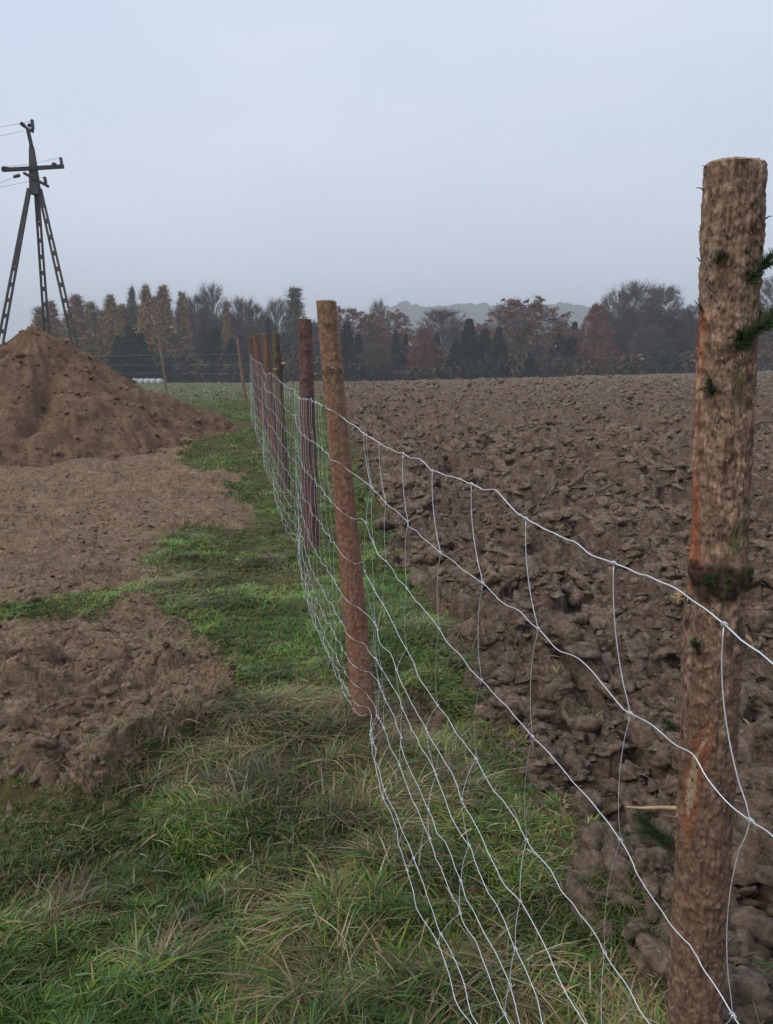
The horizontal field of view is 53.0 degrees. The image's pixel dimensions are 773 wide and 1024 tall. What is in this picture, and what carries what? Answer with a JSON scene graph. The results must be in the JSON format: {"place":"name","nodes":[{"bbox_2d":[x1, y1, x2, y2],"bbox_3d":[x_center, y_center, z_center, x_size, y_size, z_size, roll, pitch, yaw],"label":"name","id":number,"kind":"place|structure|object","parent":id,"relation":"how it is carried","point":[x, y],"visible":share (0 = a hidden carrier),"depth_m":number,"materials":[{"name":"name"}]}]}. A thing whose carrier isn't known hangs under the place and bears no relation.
{"place":"outdoors","nodes":[
{"label":"outdoors","id":0,"kind":"place"},
{"bbox_2d":[0,410,266,824],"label":"dirt ground","id":1,"kind":"structure","parent":0,"point":[17,680],"depth_m":5.07,"materials":[{"name":"brown soil"}]},
{"bbox_2d":[0,325,239,466],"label":"soil heap","id":2,"kind":"object","parent":1,"relation":"on","point":[106,444],"visible":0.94,"depth_m":13.06,"materials":[{"name":"brown soil"}]},
{"bbox_2d":[0,326,231,466],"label":"heap clods","id":3,"kind":"object","parent":2,"relation":"on","point":[19,354],"visible":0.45,"depth_m":13.21,"materials":[{"name":"soil"}]},
{"bbox_2d":[0,500,251,787],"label":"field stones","id":4,"kind":"object","parent":1,"relation":"on","point":[64,745],"visible":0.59,"depth_m":3.81,"materials":[{"name":"brown stone"}]},
{"bbox_2d":[0,371,772,1023],"bbox_3d":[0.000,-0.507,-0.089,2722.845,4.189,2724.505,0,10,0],"label":"ground","id":5,"kind":"structure","parent":0,"point":[22,793],"depth_m":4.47,"materials":[{"name":"green plant"}]},
{"bbox_2d":[0,119,78,347],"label":"electricity pole","id":6,"kind":"object","parent":5,"relation":"on","point":[35,182],"visible":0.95,"depth_m":30.34,"materials":[{"name":"concrete"}]},
{"bbox_2d":[26,306,54,336],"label":"larch tree","id":7,"kind":"object","parent":5,"relation":"on","point":[37,320],"visible":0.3,"depth_m":100.69,"materials":[{"name":"brown plant"}]},
{"bbox_2d":[44,300,63,337],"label":"larch tree","id":8,"kind":"object","parent":5,"relation":"on","point":[55,324],"visible":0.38,"depth_m":106.58,"materials":[{"name":"brown plant"}]},
{"bbox_2d":[59,309,89,337],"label":"bare tree","id":9,"kind":"object","parent":5,"relation":"on","point":[64,329],"visible":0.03,"depth_m":121.41,"materials":[{"name":"grey plant"}]},
{"bbox_2d":[58,293,103,356],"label":"larch tree","id":10,"kind":"object","parent":5,"relation":"on","point":[78,313],"visible":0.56,"depth_m":100.73,"materials":[{"name":"brown plant"}]},
{"bbox_2d":[86,305,104,344],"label":"bare tree","id":11,"kind":"object","parent":5,"relation":"on","point":[99,316],"visible":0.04,"depth_m":120.54,"materials":[{"name":"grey plant"}]},
{"bbox_2d":[84,299,107,363],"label":"larch tree","id":12,"kind":"object","parent":5,"relation":"on","point":[91,309],"visible":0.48,"depth_m":108.64,"materials":[{"name":"brown plant"}]},
{"bbox_2d":[94,293,125,365],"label":"larch tree","id":13,"kind":"object","parent":5,"relation":"on","point":[110,324],"visible":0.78,"depth_m":102.66,"materials":[{"name":"brown plant"}]},
{"bbox_2d":[97,307,126,354],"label":"bare tree","id":14,"kind":"object","parent":5,"relation":"on","point":[102,322],"depth_m":119.44,"materials":[{"name":"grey plant"}]},
{"bbox_2d":[103,335,132,376],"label":"spruce tree","id":15,"kind":"object","parent":5,"relation":"on","point":[117,347],"visible":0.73,"depth_m":97.44,"materials":[{"name":"green plant"}]},
{"bbox_2d":[110,303,128,345],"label":"larch tree","id":16,"kind":"object","parent":5,"relation":"on","point":[122,308],"visible":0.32,"depth_m":108.48,"materials":[{"name":"brown plant"}]},
{"bbox_2d":[125,286,139,333],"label":"larch tree","id":17,"kind":"object","parent":5,"relation":"on","point":[131,302],"visible":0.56,"depth_m":104.59,"materials":[{"name":"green plant"}]},
{"bbox_2d":[108,325,160,375],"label":"spruce tree","id":18,"kind":"object","parent":5,"relation":"on","point":[129,337],"visible":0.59,"depth_m":98.09,"materials":[{"name":"green plant"}]},
{"bbox_2d":[123,332,159,378],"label":"spruce tree","id":19,"kind":"object","parent":5,"relation":"on","point":[142,363],"visible":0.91,"depth_m":96.52,"materials":[{"name":"green plant"}]},
{"bbox_2d":[133,378,162,383],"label":"wrapped bales","id":20,"kind":"object","parent":5,"relation":"on","point":[149,381],"visible":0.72,"depth_m":90.25,"materials":[{"name":"white plastic"}]},
{"bbox_2d":[131,283,168,374],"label":"larch tree","id":21,"kind":"object","parent":5,"relation":"on","point":[145,316],"visible":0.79,"depth_m":100.73,"materials":[{"name":"brown plant"}]},
{"bbox_2d":[148,295,171,369],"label":"larch tree","id":22,"kind":"object","parent":5,"relation":"on","point":[153,300],"visible":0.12,"depth_m":109.39,"materials":[{"name":"brown plant"}]},
{"bbox_2d":[151,282,186,376],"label":"larch tree","id":23,"kind":"object","parent":5,"relation":"on","point":[164,315],"visible":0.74,"depth_m":103.55,"materials":[{"name":"brown plant"}]},
{"bbox_2d":[110,338,253,402],"bbox_3d":[-10.402,-4.623,25.437,21.299,2.064,3.535,8,12,37],"label":"wire fence","id":24,"kind":"object","parent":5,"relation":"on","point":[241,374],"visible":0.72,"depth_m":22.71,"materials":[{"name":"brown wood"}]},
{"bbox_2d":[167,307,197,362],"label":"bare tree","id":25,"kind":"object","parent":5,"relation":"on","point":[181,331],"visible":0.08,"depth_m":125.44,"materials":[{"name":"grey plant"}]},
{"bbox_2d":[171,290,199,380],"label":"larch tree","id":26,"kind":"object","parent":5,"relation":"on","point":[183,336],"visible":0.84,"depth_m":104.89,"materials":[{"name":"brown plant"}]},
{"bbox_2d":[174,289,224,366],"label":"bare tree","id":27,"kind":"object","parent":5,"relation":"on","point":[200,343],"visible":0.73,"depth_m":108.51,"materials":[{"name":"grey plant"}]},
{"bbox_2d":[202,329,224,368],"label":"spruce tree","id":28,"kind":"object","parent":5,"relation":"on","point":[213,347],"visible":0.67,"depth_m":109.05,"materials":[{"name":"green plant"}]},
{"bbox_2d":[194,279,236,363],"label":"bare tree","id":29,"kind":"object","parent":5,"relation":"on","point":[205,296],"visible":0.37,"depth_m":109.75,"materials":[{"name":"grey plant"}]},
{"bbox_2d":[219,299,236,358],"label":"larch tree","id":30,"kind":"object","parent":5,"relation":"on","point":[226,334],"visible":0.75,"depth_m":108.74,"materials":[{"name":"brown plant"}]},
{"bbox_2d":[217,337,243,377],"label":"spruce tree","id":31,"kind":"object","parent":5,"relation":"on","point":[230,348],"visible":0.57,"depth_m":107.36,"materials":[{"name":"green plant"}]},
{"bbox_2d":[215,296,263,367],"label":"bare tree","id":32,"kind":"object","parent":5,"relation":"on","point":[237,322],"visible":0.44,"depth_m":110.10,"materials":[{"name":"grey plant"}]},
{"bbox_2d":[239,298,279,364],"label":"bare tree","id":33,"kind":"object","parent":5,"relation":"on","point":[247,330],"visible":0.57,"depth_m":106.69,"materials":[{"name":"grey plant"}]},
{"bbox_2d":[261,317,272,369],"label":"spruce tree","id":34,"kind":"object","parent":5,"relation":"on","point":[268,328],"visible":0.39,"depth_m":107.01,"materials":[{"name":"green plant"}]},
{"bbox_2d":[259,296,290,350],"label":"bare tree","id":35,"kind":"object","parent":5,"relation":"on","point":[274,305],"visible":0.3,"depth_m":112.05,"materials":[{"name":"grey plant"}]},
{"bbox_2d":[281,339,298,377],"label":"spruce tree","id":36,"kind":"object","parent":5,"relation":"on","point":[288,343],"visible":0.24,"depth_m":109.14,"materials":[{"name":"green plant"}]},
{"bbox_2d":[276,285,311,373],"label":"larch tree","id":37,"kind":"object","parent":5,"relation":"on","point":[294,309],"visible":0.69,"depth_m":108.19,"materials":[{"name":"green plant"}]},
{"bbox_2d":[137,383,466,517],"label":"grass","id":38,"kind":"structure","parent":5,"relation":"on","point":[320,498],"depth_m":12.47,"materials":[{"name":"green plant"}]},
{"bbox_2d":[295,318,319,377],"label":"bare tree","id":39,"kind":"object","parent":5,"relation":"on","point":[315,333],"visible":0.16,"depth_m":108.53,"materials":[{"name":"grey plant"}]},
{"bbox_2d":[316,305,377,365],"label":"autumn tree","id":40,"kind":"object","parent":5,"relation":"on","point":[354,313],"visible":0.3,"depth_m":108.01,"materials":[{"name":"brown plant"}]},
{"bbox_2d":[339,321,354,378],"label":"spruce tree","id":41,"kind":"object","parent":5,"relation":"on","point":[346,339],"visible":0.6,"depth_m":101.05,"materials":[{"name":"green plant"}]},
{"bbox_2d":[344,333,369,381],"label":"spruce tree","id":42,"kind":"object","parent":5,"relation":"on","point":[357,347],"visible":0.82,"depth_m":99.31,"materials":[{"name":"green plant"}]},
{"bbox_2d":[355,343,398,380],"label":"bare tree","id":43,"kind":"object","parent":5,"relation":"on","point":[376,354],"visible":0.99,"depth_m":97.59,"materials":[{"name":"grey plant"}]},
{"bbox_2d":[364,298,391,343],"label":"bare tree","id":44,"kind":"object","parent":5,"relation":"on","point":[375,308],"visible":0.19,"depth_m":118.27,"materials":[{"name":"grey plant"}]},
{"bbox_2d":[0,526,772,1023],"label":"withered stalks","id":45,"kind":"object","parent":5,"relation":"on","point":[288,816],"visible":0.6,"depth_m":2.55,"materials":[{"name":"beige plant"}]},
{"bbox_2d":[353,307,422,370],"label":"autumn tree","id":46,"kind":"object","parent":5,"relation":"on","point":[397,317],"visible":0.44,"depth_m":109.69,"materials":[{"name":"brown plant"}]},
{"bbox_2d":[387,329,400,379],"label":"spruce tree","id":47,"kind":"object","parent":5,"relation":"on","point":[395,346],"visible":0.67,"depth_m":105.30,"materials":[{"name":"green plant"}]},
{"bbox_2d":[397,334,411,378],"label":"spruce tree","id":48,"kind":"object","parent":5,"relation":"on","point":[402,360],"visible":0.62,"depth_m":103.59,"materials":[{"name":"green plant"}]},
{"bbox_2d":[412,325,432,361],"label":"bare tree","id":49,"kind":"object","parent":5,"relation":"on","point":[416,340],"visible":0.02,"depth_m":121.94,"materials":[{"name":"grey plant"}]},
{"bbox_2d":[404,327,446,378],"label":"autumn tree","id":50,"kind":"object","parent":5,"relation":"on","point":[426,338],"visible":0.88,"depth_m":101.02,"materials":[{"name":"brown plant"}]},
{"bbox_2d":[92,341,772,382],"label":"undergrowth","id":51,"kind":"object","parent":5,"relation":"on","point":[680,365],"visible":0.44,"depth_m":99.33,"materials":[{"name":"black plant"}]},
{"bbox_2d":[432,331,443,371],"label":"spruce tree","id":52,"kind":"object","parent":5,"relation":"on","point":[437,337],"visible":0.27,"depth_m":107.25,"materials":[{"name":"green plant"}]},
{"bbox_2d":[413,307,475,361],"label":"bare tree","id":53,"kind":"object","parent":5,"relation":"on","point":[444,328],"visible":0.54,"depth_m":111.68,"materials":[{"name":"grey plant"}]},
{"bbox_2d":[443,340,467,378],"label":"spruce tree","id":54,"kind":"object","parent":5,"relation":"on","point":[457,352],"visible":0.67,"depth_m":101.48,"materials":[{"name":"green plant"}]},
{"bbox_2d":[449,317,479,350],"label":"bare tree","id":55,"kind":"object","parent":5,"relation":"on","point":[463,328],"visible":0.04,"depth_m":118.43,"materials":[{"name":"grey plant"}]},
{"bbox_2d":[458,318,486,377],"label":"spruce tree","id":56,"kind":"object","parent":5,"relation":"on","point":[469,345],"visible":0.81,"depth_m":102.95,"materials":[{"name":"green plant"}]},
{"bbox_2d":[472,322,495,348],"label":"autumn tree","id":57,"kind":"object","parent":5,"relation":"on","point":[480,329],"visible":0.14,"depth_m":121.82,"materials":[{"name":"brown plant"}]},
{"bbox_2d":[478,327,492,373],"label":"spruce tree","id":58,"kind":"object","parent":5,"relation":"on","point":[484,343],"visible":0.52,"depth_m":105.00,"materials":[{"name":"green plant"}]},
{"bbox_2d":[480,326,516,377],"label":"spruce tree","id":59,"kind":"object","parent":5,"relation":"on","point":[496,348],"visible":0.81,"depth_m":101.28,"materials":[{"name":"green plant"}]},
{"bbox_2d":[490,302,519,349],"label":"bare tree","id":60,"kind":"object","parent":5,"relation":"on","point":[503,309],"visible":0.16,"depth_m":110.45,"materials":[{"name":"brown plant"}]},
{"bbox_2d":[248,156,772,1023],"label":"wire fence","id":61,"kind":"object","parent":5,"relation":"on","point":[734,318],"visible":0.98,"depth_m":1.43,"materials":[{"name":"brown wood"}]},
{"bbox_2d":[517,352,541,377],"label":"spruce tree","id":62,"kind":"object","parent":5,"relation":"on","point":[530,366],"visible":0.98,"depth_m":96.02,"materials":[{"name":"green plant"}]},
{"bbox_2d":[478,292,581,370],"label":"autumn tree","id":63,"kind":"object","parent":5,"relation":"on","point":[539,306],"visible":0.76,"depth_m":105.06,"materials":[{"name":"brown plant"}]},
{"bbox_2d":[512,321,548,354],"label":"autumn tree","id":64,"kind":"object","parent":5,"relation":"on","point":[533,339],"visible":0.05,"depth_m":129.94,"materials":[{"name":"brown plant"}]},
{"bbox_2d":[542,317,568,350],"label":"bare tree","id":65,"kind":"object","parent":5,"relation":"on","point":[555,323],"visible":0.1,"depth_m":118.66,"materials":[{"name":"brown plant"}]},
{"bbox_2d":[546,329,568,373],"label":"spruce tree","id":66,"kind":"object","parent":5,"relation":"on","point":[560,344],"visible":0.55,"depth_m":105.15,"materials":[{"name":"green plant"}]},
{"bbox_2d":[541,321,582,357],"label":"autumn tree","id":67,"kind":"object","parent":5,"relation":"on","point":[565,325],"visible":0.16,"depth_m":110.83,"materials":[{"name":"brown plant"}]},
{"bbox_2d":[564,321,585,371],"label":"spruce tree","id":68,"kind":"object","parent":5,"relation":"on","point":[572,344],"visible":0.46,"depth_m":107.15,"materials":[{"name":"green plant"}]},
{"bbox_2d":[567,303,618,371],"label":"autumn tree","id":69,"kind":"object","parent":5,"relation":"on","point":[592,330],"visible":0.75,"depth_m":104.64,"materials":[{"name":"brown plant"}]},
{"bbox_2d":[582,326,611,350],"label":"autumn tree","id":70,"kind":"object","parent":5,"relation":"on","point":[596,341],"visible":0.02,"depth_m":128.27,"materials":[{"name":"plant"}]},
{"bbox_2d":[589,337,625,374],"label":"autumn tree","id":71,"kind":"object","parent":5,"relation":"on","point":[608,344],"visible":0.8,"depth_m":99.54,"materials":[{"name":"brown plant"}]},
{"bbox_2d":[596,284,641,355],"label":"bare tree","id":72,"kind":"object","parent":5,"relation":"on","point":[605,301],"visible":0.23,"depth_m":110.19,"materials":[{"name":"grey plant"}]},
{"bbox_2d":[605,275,663,364],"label":"bare tree","id":73,"kind":"object","parent":5,"relation":"on","point":[628,331],"visible":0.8,"depth_m":106.11,"materials":[{"name":"grey plant"}]},
{"bbox_2d":[620,324,674,369],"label":"bare tree","id":74,"kind":"object","parent":5,"relation":"on","point":[644,332],"visible":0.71,"depth_m":103.16,"materials":[{"name":"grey plant"}]},
{"bbox_2d":[631,281,692,366],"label":"bare tree","id":75,"kind":"object","parent":5,"relation":"on","point":[670,297],"visible":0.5,"depth_m":107.22,"materials":[{"name":"grey plant"}]},
{"bbox_2d":[654,306,698,357],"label":"bare tree","id":76,"kind":"object","parent":5,"relation":"on","point":[671,342],"visible":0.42,"depth_m":108.14,"materials":[{"name":"grey plant"}]},
{"bbox_2d":[669,301,699,363],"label":"bare tree","id":77,"kind":"object","parent":5,"relation":"on","point":[687,317],"visible":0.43,"depth_m":106.62,"materials":[{"name":"grey plant"}]},
{"bbox_2d":[758,274,772,348],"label":"bare tree","id":78,"kind":"object","parent":5,"relation":"on","point":[768,287],"visible":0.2,"depth_m":108.14,"materials":[{"name":"grey plant"}]},
{"bbox_2d":[758,328,772,367],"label":"autumn tree","id":79,"kind":"object","parent":5,"relation":"on","point":[763,343],"visible":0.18,"depth_m":104.28,"materials":[{"name":"brown plant"}]},
{"bbox_2d":[0,0,772,344],"label":"sky","id":80,"kind":"structure","parent":0,"point":[351,153],"materials":[{"name":"grey"}]},
{"bbox_2d":[318,300,678,360],"bbox_3d":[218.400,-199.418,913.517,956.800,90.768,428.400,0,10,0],"label":"hill","id":81,"kind":"structure","parent":0,"point":[477,313],"depth_m":830.93,"materials":[{"name":"foliage"},{"name":"soil"}]},
{"bbox_2d":[289,369,772,982],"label":"ploughed field","id":82,"kind":"structure","parent":0,"point":[489,615],"depth_m":7.38,"materials":[{"name":"soil"}]},
{"bbox_2d":[289,373,772,470],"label":"soil clods","id":83,"kind":"object","parent":82,"relation":"on","point":[526,450],"visible":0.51,"depth_m":19.30,"materials":[{"name":"brown soil"}]},
{"bbox_2d":[350,416,772,1023],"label":"soil clods","id":84,"kind":"object","parent":82,"relation":"on","point":[750,928],"visible":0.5,"depth_m":3.72,"materials":[{"name":"brown soil"}]},
{"bbox_2d":[353,442,772,1003],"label":"soil crumbs","id":85,"kind":"object","parent":82,"relation":"on","point":[620,897],"visible":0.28,"depth_m":4.01,"materials":[{"name":"brown soil"}]}
]}

